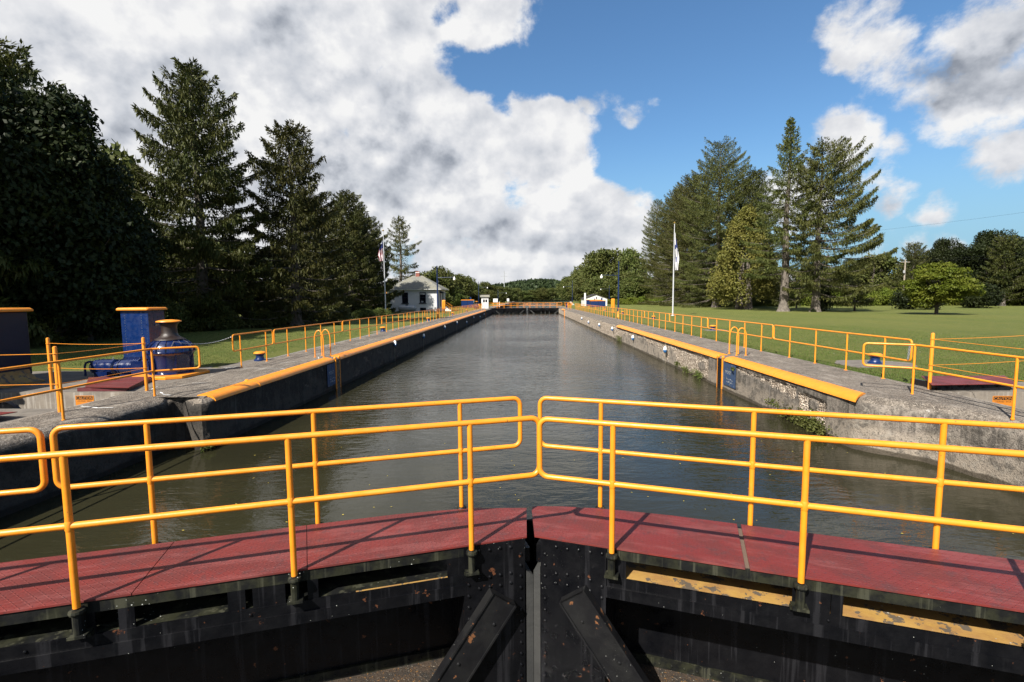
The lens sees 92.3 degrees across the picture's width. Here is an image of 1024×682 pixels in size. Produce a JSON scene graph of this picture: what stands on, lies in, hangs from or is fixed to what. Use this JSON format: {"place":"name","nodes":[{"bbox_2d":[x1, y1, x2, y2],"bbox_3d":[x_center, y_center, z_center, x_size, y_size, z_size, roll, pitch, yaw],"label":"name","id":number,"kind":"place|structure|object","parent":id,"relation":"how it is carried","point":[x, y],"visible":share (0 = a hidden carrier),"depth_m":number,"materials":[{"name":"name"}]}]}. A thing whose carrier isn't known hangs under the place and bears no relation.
{"place":"outdoors","nodes":[
{"label":"outdoors","id":0,"kind":"place"},
{"bbox_2d":[0,300,1023,562],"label":"water","id":1,"kind":"structure","parent":0,"point":[528,360],"depth_m":9.74,"materials":[{"name":"grey liquid"}]},
{"bbox_2d":[0,396,539,681],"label":"lock gate leaf","id":2,"kind":"object","parent":1,"relation":"in","point":[440,596],"visible":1,"depth_m":4.12,"materials":[{"name":"brown metal"}]},
{"bbox_2d":[491,303,526,313],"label":"lock gate leaf","id":3,"kind":"object","parent":1,"relation":"in","point":[503,310],"visible":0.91,"depth_m":105.44,"materials":[{"name":"brown metal"}]},
{"bbox_2d":[527,303,558,312],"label":"lock gate leaf","id":4,"kind":"object","parent":1,"relation":"in","point":[543,310],"visible":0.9,"depth_m":105.55,"materials":[{"name":"brown metal"}]},
{"bbox_2d":[532,396,1023,681],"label":"lock gate leaf","id":5,"kind":"object","parent":1,"relation":"in","point":[625,596],"visible":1,"depth_m":4.07,"materials":[{"name":"black metal"}]},
{"bbox_2d":[0,0,1023,304],"label":"sky","id":6,"kind":"structure","parent":0,"point":[513,139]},
{"bbox_2d":[30,299,1023,383],"bbox_3d":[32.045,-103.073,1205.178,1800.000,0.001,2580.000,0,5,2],"label":"lawn","id":7,"kind":"structure","parent":0,"point":[995,323],"depth_m":30.66,"materials":[{"name":"green plant"}]},
{"bbox_2d":[0,36,134,346],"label":"spruce tree","id":8,"kind":"object","parent":7,"relation":"on","point":[38,333],"visible":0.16,"depth_m":24.36,"materials":[{"name":"green plant"}]},
{"bbox_2d":[5,150,159,340],"bbox_3d":[-23.468,-5.250,26.968,7.221,10.926,6.754,1,5,17],"label":"broadleaf tree","id":9,"kind":"object","parent":7,"relation":"on","point":[131,218],"visible":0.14,"depth_m":26.67,"materials":[{"name":"green plant"}]},
{"bbox_2d":[0,75,167,342],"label":"broadleaf tree","id":10,"kind":"object","parent":7,"relation":"on","point":[71,119],"visible":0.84,"depth_m":23.80,"materials":[{"name":"green plant"}]},
{"bbox_2d":[0,368,225,423],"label":"concrete platform","id":11,"kind":"structure","parent":7,"relation":"on","point":[32,406],"depth_m":11.75,"materials":[{"name":"grey concrete"}]},
{"bbox_2d":[0,399,20,408],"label":"gear wheel","id":12,"kind":"object","parent":11,"relation":"in","point":[8,405],"visible":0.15,"depth_m":10.76,"materials":[{"name":"black metal"}]},
{"bbox_2d":[0,308,48,390],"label":"machine housing","id":13,"kind":"object","parent":11,"relation":"on","point":[14,335],"visible":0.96,"depth_m":12.84,"materials":[{"name":"blue paint"}]},
{"bbox_2d":[45,338,53,389],"bbox_3d":[-11.101,0.567,11.812,0.101,1.305,0.101,0,5,2],"label":"cable post","id":14,"kind":"object","parent":11,"relation":"on","point":[49,358],"visible":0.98,"depth_m":11.79,"materials":[{"name":"yellow metal"}]},
{"bbox_2d":[75,396,93,404],"bbox_3d":[-10.174,1.420,11.704,0.450,0.240,0.007,0,5,2],"label":"caution sign","id":15,"kind":"object","parent":11,"relation":"attached to","point":[79,400],"visible":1,"depth_m":11.70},
{"bbox_2d":[77,377,151,390],"bbox_3d":[-10.308,1.088,12.549,2.500,0.107,1.740,0,5,2],"label":"hatch cover","id":16,"kind":"object","parent":11,"relation":"on","point":[126,384],"visible":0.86,"depth_m":12.14,"materials":[{"name":"red metal"}]},
{"bbox_2d":[84,357,149,376],"bbox_3d":[-11.308,0.760,14.165,2.082,0.576,0.521,0,5,2],"label":"electric motor","id":17,"kind":"object","parent":11,"relation":"on","point":[103,367],"visible":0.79,"depth_m":13.98,"materials":[{"name":"blue paint"}]},
{"bbox_2d":[116,307,166,358],"bbox_3d":[-11.143,-0.187,14.825,0.982,1.645,0.970,0,5,2],"label":"control cabinet","id":18,"kind":"object","parent":11,"relation":"on","point":[138,324],"visible":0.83,"depth_m":14.56,"materials":[{"name":"blue metal"}]},
{"bbox_2d":[132,319,209,379],"bbox_3d":[-9.806,0.190,14.124,1.529,1.615,1.619,0,5,2],"label":"capstan","id":19,"kind":"object","parent":11,"relation":"on","point":[172,358],"visible":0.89,"depth_m":13.81,"materials":[{"name":"blue paint"}]},
{"bbox_2d":[96,138,158,233],"bbox_3d":[-33.760,-8.826,40.462,9.048,16.003,8.923,-5,7,-42],"label":"broadleaf tree","id":20,"kind":"object","parent":7,"relation":"on","point":[127,160],"visible":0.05,"depth_m":40.49,"materials":[{"name":"green plant"}]},
{"bbox_2d":[106,184,172,335],"bbox_3d":[-25.851,-5.179,31.028,6.986,10.086,7.470,3,6,32],"label":"broadleaf tree","id":21,"kind":"object","parent":7,"relation":"on","point":[140,214],"visible":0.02,"depth_m":32.05,"materials":[{"name":"green plant"}]},
{"bbox_2d":[147,295,187,332],"bbox_3d":[-23.720,-1.579,33.073,3.358,3.081,3.105,-4,6,-33],"label":"undergrowth bush","id":22,"kind":"object","parent":7,"relation":"on","point":[173,314],"visible":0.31,"depth_m":33.13,"materials":[{"name":"green plant"}]},
{"bbox_2d":[121,56,294,330],"bbox_3d":[-24.115,-10.392,38.049,12.296,21.740,12.788,-3,6,-28],"label":"spruce tree","id":23,"kind":"object","parent":7,"relation":"on","point":[181,114],"visible":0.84,"depth_m":36.43,"materials":[{"name":"green plant"}]},
{"bbox_2d":[159,260,258,315],"bbox_3d":[-27.622,-4.558,44.692,9.048,6.343,8.923,-5,7,-43],"label":"broadleaf tree","id":24,"kind":"object","parent":7,"relation":"on","point":[185,277],"visible":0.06,"depth_m":42.45,"materials":[{"name":"green plant"}]},
{"bbox_2d":[196,308,243,329],"bbox_3d":[-22.121,-1.614,37.124,3.358,2.219,3.105,0,5,10],"label":"undergrowth bush","id":25,"kind":"object","parent":7,"relation":"on","point":[225,317],"visible":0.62,"depth_m":36.67,"materials":[{"name":"green plant"}]},
{"bbox_2d":[220,358,265,366],"bbox_3d":[-9.190,0.857,17.139,0.690,0.232,2.300,0,5,2],"label":"concrete pad","id":26,"kind":"object","parent":7,"relation":"on","point":[243,363],"visible":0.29,"depth_m":16.81,"materials":[{"name":"concrete"}]},
{"bbox_2d":[230,305,256,326],"bbox_3d":[-22.032,-1.969,40.649,3.358,2.342,3.105,-5,7,-41],"label":"undergrowth bush","id":27,"kind":"object","parent":7,"relation":"on","point":[238,311],"visible":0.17,"depth_m":39.99,"materials":[{"name":"plant"}]},
{"bbox_2d":[0,309,491,517],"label":"lock wall","id":28,"kind":"structure","parent":7,"relation":"on","point":[289,382],"depth_m":11.21,"materials":[{"name":"concrete"}]},
{"bbox_2d":[52,346,60,411],"bbox_3d":[-8.792,0.750,9.507,0.101,1.305,0.101,0,5,2],"label":"cable post","id":29,"kind":"object","parent":28,"relation":"on","point":[55,353],"visible":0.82,"depth_m":9.47,"materials":[{"name":"yellow metal"}]},
{"bbox_2d":[0,346,200,420],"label":"guard rail","id":30,"kind":"object","parent":28,"relation":"on","point":[60,389],"visible":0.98,"depth_m":9.33,"materials":[{"name":"yellow metal"}]},
{"bbox_2d":[141,337,148,390],"bbox_3d":[-8.734,0.558,11.698,0.101,1.305,0.101,0,5,2],"label":"cable post","id":31,"kind":"object","parent":28,"relation":"on","point":[145,367],"visible":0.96,"depth_m":11.67,"materials":[{"name":"yellow metal"}]},
{"bbox_2d":[232,330,273,367],"bbox_3d":[-8.617,0.246,16.458,0.100,1.119,2.464,0,5,2],"label":"guard rail","id":32,"kind":"object","parent":28,"relation":"on","point":[240,334],"visible":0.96,"depth_m":16.07,"materials":[{"name":"yellow metal"}]},
{"bbox_2d":[273,321,342,355],"bbox_3d":[-8.494,-0.156,21.058,0.100,1.119,6.664,0,5,2],"label":"guard rail","id":33,"kind":"object","parent":28,"relation":"on","point":[287,341],"visible":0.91,"depth_m":20.24,"materials":[{"name":"yellow metal"}]},
{"bbox_2d":[342,316,381,340],"bbox_3d":[-8.317,-0.740,27.746,0.100,1.119,6.664,0,5,2],"label":"guard rail","id":34,"kind":"object","parent":28,"relation":"on","point":[362,327],"visible":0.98,"depth_m":27.00,"materials":[{"name":"metal"}]},
{"bbox_2d":[219,119,359,325],"bbox_3d":[-18.493,-9.378,41.695,10.426,17.965,10.661,-2,5,-22],"label":"spruce tree","id":35,"kind":"object","parent":7,"relation":"on","point":[300,205],"visible":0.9,"depth_m":40.43,"materials":[{"name":"green plant"}]},
{"bbox_2d":[253,245,335,307],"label":"broadleaf tree","id":36,"kind":"object","parent":7,"relation":"on","point":[261,299],"visible":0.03,"depth_m":58.67,"materials":[{"name":"green plant"}]},
{"bbox_2d":[268,195,357,317],"bbox_3d":[-22.817,-9.241,56.028,9.409,14.976,9.252,0,5,2],"label":"spruce tree","id":37,"kind":"object","parent":7,"relation":"on","point":[342,298],"visible":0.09,"depth_m":55.35,"materials":[{"name":"green plant"}]},
{"bbox_2d":[304,306,330,322],"bbox_3d":[-19.016,-2.494,48.019,3.358,1.972,3.105,-2,5,-21],"label":"undergrowth bush","id":38,"kind":"object","parent":7,"relation":"on","point":[315,319],"visible":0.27,"depth_m":47.36,"materials":[{"name":"plant"}]},
{"bbox_2d":[200,310,472,368],"bbox_3d":[-8.569,-3.243,62.905,2.100,0.001,98.600,0,5,2],"label":"gravel strip","id":39,"kind":"object","parent":7,"relation":"on","point":[312,348],"visible":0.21,"depth_m":21.88,"materials":[{"name":"grey gravel"}]},
{"bbox_2d":[331,307,357,320],"bbox_3d":[-17.452,-2.607,50.262,3.358,1.726,3.105,-2,5,-13],"label":"undergrowth bush","id":40,"kind":"object","parent":7,"relation":"on","point":[347,317],"visible":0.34,"depth_m":49.85,"materials":[{"name":"plant"}]},
{"bbox_2d":[323,188,393,314],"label":"spruce tree","id":41,"kind":"object","parent":7,"relation":"on","point":[352,222],"visible":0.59,"depth_m":66.55,"materials":[{"name":"green plant"}]},
{"bbox_2d":[350,308,378,318],"bbox_3d":[-16.213,-2.891,54.493,3.105,1.479,3.358,-4,6,-39],"label":"undergrowth bush","id":42,"kind":"object","parent":7,"relation":"on","point":[367,314],"visible":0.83,"depth_m":53.97,"materials":[{"name":"green plant"}]},
{"bbox_2d":[341,214,404,312],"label":"spruce tree","id":43,"kind":"object","parent":7,"relation":"on","point":[372,229],"visible":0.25,"depth_m":76.19,"materials":[{"name":"green plant"}]},
{"bbox_2d":[373,308,391,317],"bbox_3d":[-16.117,-3.313,59.331,3.358,1.479,3.105,-4,6,-32],"label":"undergrowth bush","id":44,"kind":"object","parent":7,"relation":"on","point":[386,312],"visible":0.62,"depth_m":58.96,"materials":[{"name":"plant"}]},
{"bbox_2d":[385,215,423,281],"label":"spruce tree","id":45,"kind":"object","parent":7,"relation":"on","point":[401,269],"visible":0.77,"depth_m":98.88,"materials":[{"name":"green plant"}]},
{"bbox_2d":[398,304,415,311],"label":"gas tank","id":46,"kind":"object","parent":7,"relation":"on","point":[407,307],"visible":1,"depth_m":82.62,"materials":[{"name":"grey metal"}]},
{"bbox_2d":[389,271,452,311],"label":"lock house","id":47,"kind":"structure","parent":7,"relation":"on","point":[420,293],"depth_m":85.22,"materials":[{"name":"white paint"}]},
{"bbox_2d":[420,270,445,285],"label":"broadleaf tree","id":48,"kind":"object","parent":7,"relation":"on","point":[431,275],"visible":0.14,"depth_m":123.66,"materials":[{"name":"green plant"}]},
{"bbox_2d":[430,265,459,302],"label":"broadleaf tree","id":49,"kind":"object","parent":7,"relation":"on","point":[449,283],"visible":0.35,"depth_m":128.10,"materials":[{"name":"green plant"}]},
{"bbox_2d":[452,287,469,300],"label":"broadleaf tree","id":50,"kind":"object","parent":7,"relation":"on","point":[459,296],"visible":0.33,"depth_m":144.24,"materials":[{"name":"green plant"}]},
{"bbox_2d":[453,273,475,299],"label":"broadleaf tree","id":51,"kind":"object","parent":7,"relation":"on","point":[468,287],"visible":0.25,"depth_m":158.84,"materials":[{"name":"green plant"}]},
{"bbox_2d":[467,290,483,302],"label":"broadleaf tree","id":52,"kind":"object","parent":7,"relation":"on","point":[474,295],"visible":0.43,"depth_m":167.53,"materials":[{"name":"green plant"}]},
{"bbox_2d":[482,301,514,308],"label":"guide wall","id":53,"kind":"structure","parent":7,"relation":"on","point":[507,303],"depth_m":160.00,"materials":[{"name":"concrete"}]},
{"bbox_2d":[480,295,489,307],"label":"control booth","id":54,"kind":"object","parent":53,"relation":"on","point":[485,299],"visible":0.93,"depth_m":105.22,"materials":[{"name":"white paint"}]},
{"bbox_2d":[495,286,508,302],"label":"broadleaf tree","id":55,"kind":"object","parent":7,"relation":"on","point":[503,297],"visible":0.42,"depth_m":228.04,"materials":[{"name":"green plant"}]},
{"bbox_2d":[531,287,552,300],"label":"broadleaf tree","id":56,"kind":"object","parent":7,"relation":"on","point":[540,291],"visible":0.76,"depth_m":517.75,"materials":[{"name":"green plant"}]},
{"bbox_2d":[543,288,557,300],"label":"broadleaf tree","id":57,"kind":"object","parent":7,"relation":"on","point":[553,292],"visible":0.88,"depth_m":512.59,"materials":[{"name":"green plant"}]},
{"bbox_2d":[557,276,575,300],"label":"broadleaf tree","id":58,"kind":"object","parent":7,"relation":"on","point":[565,291],"visible":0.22,"depth_m":287.26,"materials":[{"name":"green plant"}]},
{"bbox_2d":[568,278,588,299],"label":"broadleaf tree","id":59,"kind":"object","parent":7,"relation":"on","point":[579,293],"visible":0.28,"depth_m":212.08,"materials":[{"name":"green plant"}]},
{"bbox_2d":[570,264,587,296],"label":"broadleaf tree","id":60,"kind":"object","parent":7,"relation":"on","point":[579,267],"visible":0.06,"depth_m":231.41,"materials":[{"name":"green plant"}]},
{"bbox_2d":[580,294,607,305],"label":"shed","id":61,"kind":"structure","parent":7,"relation":"on","point":[591,297],"depth_m":127.05,"materials":[{"name":"white paint"}]},
{"bbox_2d":[572,249,616,284],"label":"broadleaf tree","id":62,"kind":"object","parent":7,"relation":"on","point":[586,273],"visible":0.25,"depth_m":214.91,"materials":[{"name":"green plant"}]},
{"bbox_2d":[579,276,611,297],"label":"broadleaf tree","id":63,"kind":"object","parent":7,"relation":"on","point":[594,285],"visible":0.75,"depth_m":190.29,"materials":[{"name":"green plant"}]},
{"bbox_2d":[590,298,605,306],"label":"machine housing","id":64,"kind":"object","parent":7,"relation":"on","point":[599,303],"visible":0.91,"depth_m":111.21,"materials":[{"name":"blue paint"}]},
{"bbox_2d":[588,248,622,298],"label":"broadleaf tree","id":65,"kind":"object","parent":7,"relation":"on","point":[603,256],"visible":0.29,"depth_m":210.71,"materials":[{"name":"green plant"}]},
{"bbox_2d":[603,271,648,298],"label":"broadleaf tree","id":66,"kind":"object","parent":7,"relation":"on","point":[613,284],"visible":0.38,"depth_m":181.47,"materials":[{"name":"green plant"}]},
{"bbox_2d":[615,276,651,300],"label":"broadleaf tree","id":67,"kind":"object","parent":7,"relation":"on","point":[630,286],"visible":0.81,"depth_m":165.64,"materials":[{"name":"green plant"}]},
{"bbox_2d":[615,247,651,277],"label":"broadleaf tree","id":68,"kind":"object","parent":7,"relation":"on","point":[629,262],"visible":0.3,"depth_m":198.77,"materials":[{"name":"green plant"}]},
{"bbox_2d":[633,199,672,297],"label":"spruce tree","id":69,"kind":"object","parent":7,"relation":"on","point":[651,214],"visible":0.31,"depth_m":164.68,"materials":[{"name":"green plant"}]},
{"bbox_2d":[643,185,694,299],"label":"spruce tree","id":70,"kind":"object","parent":7,"relation":"on","point":[650,283],"visible":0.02,"depth_m":148.35,"materials":[{"name":"green plant"}]},
{"bbox_2d":[638,185,705,304],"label":"spruce tree","id":71,"kind":"object","parent":7,"relation":"on","point":[664,234],"visible":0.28,"depth_m":132.94,"materials":[{"name":"green plant"}]},
{"bbox_2d":[671,222,675,315],"bbox_3d":[18.590,-8.264,56.523,0.440,10.710,0.440,0,5,2],"label":"flagpole","id":72,"kind":"object","parent":7,"relation":"on","point":[673,275],"visible":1,"depth_m":56.56,"materials":[{"name":"metal"}]},
{"bbox_2d":[675,234,678,269],"bbox_3d":[18.887,-10.293,56.339,0.446,4.300,0.361,0,5,2],"label":"flag","id":73,"kind":"object","parent":72,"relation":"attached to","point":[676,257],"visible":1,"depth_m":56.35,"materials":[{"name":"fabric"}]},
{"bbox_2d":[645,173,724,306],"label":"spruce tree","id":74,"kind":"object","parent":7,"relation":"on","point":[681,245],"visible":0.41,"depth_m":111.89,"materials":[{"name":"green plant"}]},
{"bbox_2d":[670,136,765,307],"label":"spruce tree","id":75,"kind":"object","parent":7,"relation":"on","point":[703,216],"visible":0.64,"depth_m":96.08,"materials":[{"name":"green plant"}]},
{"bbox_2d":[706,204,780,308],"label":"cedar tree","id":76,"kind":"object","parent":7,"relation":"on","point":[733,250],"visible":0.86,"depth_m":79.87,"materials":[{"name":"green plant"}]},
{"bbox_2d":[705,166,798,307],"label":"spruce tree","id":77,"kind":"object","parent":7,"relation":"on","point":[751,197],"visible":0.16,"depth_m":92.37,"materials":[{"name":"green plant"}]},
{"bbox_2d":[559,308,1023,493],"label":"lock wall","id":78,"kind":"structure","parent":7,"relation":"on","point":[756,376],"depth_m":11.28,"materials":[{"name":"concrete"}]},
{"bbox_2d":[669,314,707,337],"bbox_3d":[9.958,-0.913,28.073,0.100,1.119,6.544,0,5,2],"label":"guard rail","id":79,"kind":"object","parent":78,"relation":"on","point":[691,325],"visible":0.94,"depth_m":27.15,"materials":[{"name":"yellow metal"}]},
{"bbox_2d":[708,318,773,350],"bbox_3d":[9.784,-0.341,21.526,0.100,1.119,6.544,0,5,2],"label":"guard rail","id":80,"kind":"object","parent":78,"relation":"on","point":[716,329],"visible":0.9,"depth_m":20.61,"materials":[{"name":"yellow metal"}]},
{"bbox_2d":[772,402,812,428],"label":"wall weeds","id":81,"kind":"object","parent":78,"relation":"attached to","point":[789,416],"depth_m":13.00,"materials":[{"name":"green plant"}]},
{"bbox_2d":[787,408,837,436],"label":"wall weeds","id":82,"kind":"object","parent":78,"relation":"attached to","point":[810,423],"depth_m":11.89,"materials":[{"name":"green plant"}]},
{"bbox_2d":[773,325,912,378],"bbox_3d":[9.610,0.231,14.978,0.100,1.119,6.544,0,5,2],"label":"guard rail","id":83,"kind":"object","parent":78,"relation":"on","point":[884,353],"visible":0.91,"depth_m":14.06,"materials":[{"name":"yellow metal"}]},
{"bbox_2d":[927,333,934,388],"bbox_3d":[9.487,0.464,11.125,0.101,1.305,0.101,0,5,2],"label":"cable post","id":84,"kind":"object","parent":78,"relation":"on","point":[931,356],"visible":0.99,"depth_m":11.10,"materials":[{"name":"yellow metal"}]},
{"bbox_2d":[862,342,1023,419],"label":"guard rail","id":85,"kind":"object","parent":78,"relation":"on","point":[1015,386],"visible":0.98,"depth_m":9.54,"materials":[{"name":"yellow metal"}]},
{"bbox_2d":[739,117,846,311],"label":"spruce tree","id":86,"kind":"object","parent":7,"relation":"on","point":[784,236],"visible":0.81,"depth_m":67.94,"materials":[{"name":"green plant"}]},
{"bbox_2d":[820,283,834,311],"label":"shrub","id":87,"kind":"object","parent":7,"relation":"on","point":[824,304],"visible":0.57,"depth_m":67.42,"materials":[{"name":"green plant"}]},
{"bbox_2d":[772,135,898,311],"bbox_3d":[43.222,-15.510,65.469,13.367,23.594,14.920,0,5,2],"label":"spruce tree","id":88,"kind":"object","parent":7,"relation":"on","point":[830,185],"visible":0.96,"depth_m":64.05,"materials":[{"name":"green plant"}]},
{"bbox_2d":[844,279,870,310],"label":"sapling","id":89,"kind":"object","parent":7,"relation":"on","point":[859,298],"visible":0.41,"depth_m":68.07,"materials":[{"name":"green plant"}]},
{"bbox_2d":[834,360,917,367],"bbox_3d":[11.536,0.821,15.676,2.392,0.232,1.649,-1,5,-4],"label":"concrete pad","id":90,"kind":"object","parent":7,"relation":"on","point":[855,363],"visible":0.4,"depth_m":15.53,"materials":[{"name":"grey concrete"}]},
{"bbox_2d":[867,353,882,363],"bbox_3d":[11.530,0.560,15.608,0.410,0.363,0.410,0,5,2],"label":"mooring bollard","id":91,"kind":"object","parent":90,"relation":"on","point":[874,360],"visible":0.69,"depth_m":15.50,"materials":[{"name":"metal"}]},
{"bbox_2d":[852,252,902,286],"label":"broadleaf tree","id":92,"kind":"object","parent":7,"relation":"on","point":[874,277],"visible":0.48,"depth_m":107.06,"materials":[{"name":"green plant"}]},
{"bbox_2d":[871,287,893,305],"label":"hedge bush","id":93,"kind":"object","parent":7,"relation":"on","point":[885,292],"visible":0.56,"depth_m":102.28,"materials":[{"name":"green plant"}]},
{"bbox_2d":[869,256,910,288],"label":"broadleaf tree","id":94,"kind":"object","parent":7,"relation":"on","point":[891,276],"visible":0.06,"depth_m":113.05,"materials":[{"name":"green plant"}]},
{"bbox_2d":[887,242,933,289],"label":"spruce tree","id":95,"kind":"object","parent":7,"relation":"on","point":[909,254],"visible":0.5,"depth_m":100.96,"materials":[{"name":"plant"}]},
{"bbox_2d":[888,289,948,309],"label":"shrub","id":96,"kind":"object","parent":7,"relation":"on","point":[900,300],"visible":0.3,"depth_m":74.36,"materials":[{"name":"green plant"}]},
{"bbox_2d":[898,260,985,314],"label":"ornamental tree","id":97,"kind":"object","parent":7,"relation":"on","point":[960,284],"visible":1,"depth_m":52.65,"materials":[{"name":"green plant"}]},
{"bbox_2d":[923,237,976,283],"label":"broadleaf tree","id":98,"kind":"object","parent":7,"relation":"on","point":[943,250],"visible":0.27,"depth_m":101.02,"materials":[{"name":"green plant"}]},
{"bbox_2d":[959,283,1006,307],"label":"shrub","id":99,"kind":"object","parent":7,"relation":"on","point":[992,294],"visible":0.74,"depth_m":77.50,"materials":[{"name":"green plant"}]},
{"bbox_2d":[946,382,1023,409],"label":"concrete platform","id":100,"kind":"structure","parent":7,"relation":"on","point":[985,395],"depth_m":10.89,"materials":[{"name":"grey concrete"}]},
{"bbox_2d":[910,375,1013,390],"bbox_3d":[10.618,0.984,11.402,2.640,0.182,1.140,0,5,2],"label":"hatch cover","id":101,"kind":"object","parent":100,"relation":"on","point":[947,383],"visible":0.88,"depth_m":11.10,"materials":[{"name":"red metal"}]},
{"bbox_2d":[992,396,1012,405],"bbox_3d":[10.871,1.335,10.886,0.450,0.240,0.007,0,5,2],"label":"caution sign","id":102,"kind":"object","parent":100,"relation":"attached to","point":[1005,400],"visible":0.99,"depth_m":10.88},
{"bbox_2d":[957,229,1023,305],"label":"broadleaf tree","id":103,"kind":"object","parent":7,"relation":"on","point":[983,241],"visible":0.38,"depth_m":94.15,"materials":[{"name":"green plant"}]},
{"bbox_2d":[975,233,1023,305],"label":"broadleaf tree","id":104,"kind":"object","parent":7,"relation":"on","point":[995,265],"visible":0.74,"depth_m":90.77,"materials":[{"name":"plant"}]},
{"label":"hill","id":105,"kind":"structure","parent":0,"visible":0},
{"bbox_2d":[382,277,671,300],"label":"wood","id":106,"kind":"object","parent":105,"relation":"on","point":[534,284],"visible":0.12,"depth_m":720.70,"materials":[{"name":"green plant"}]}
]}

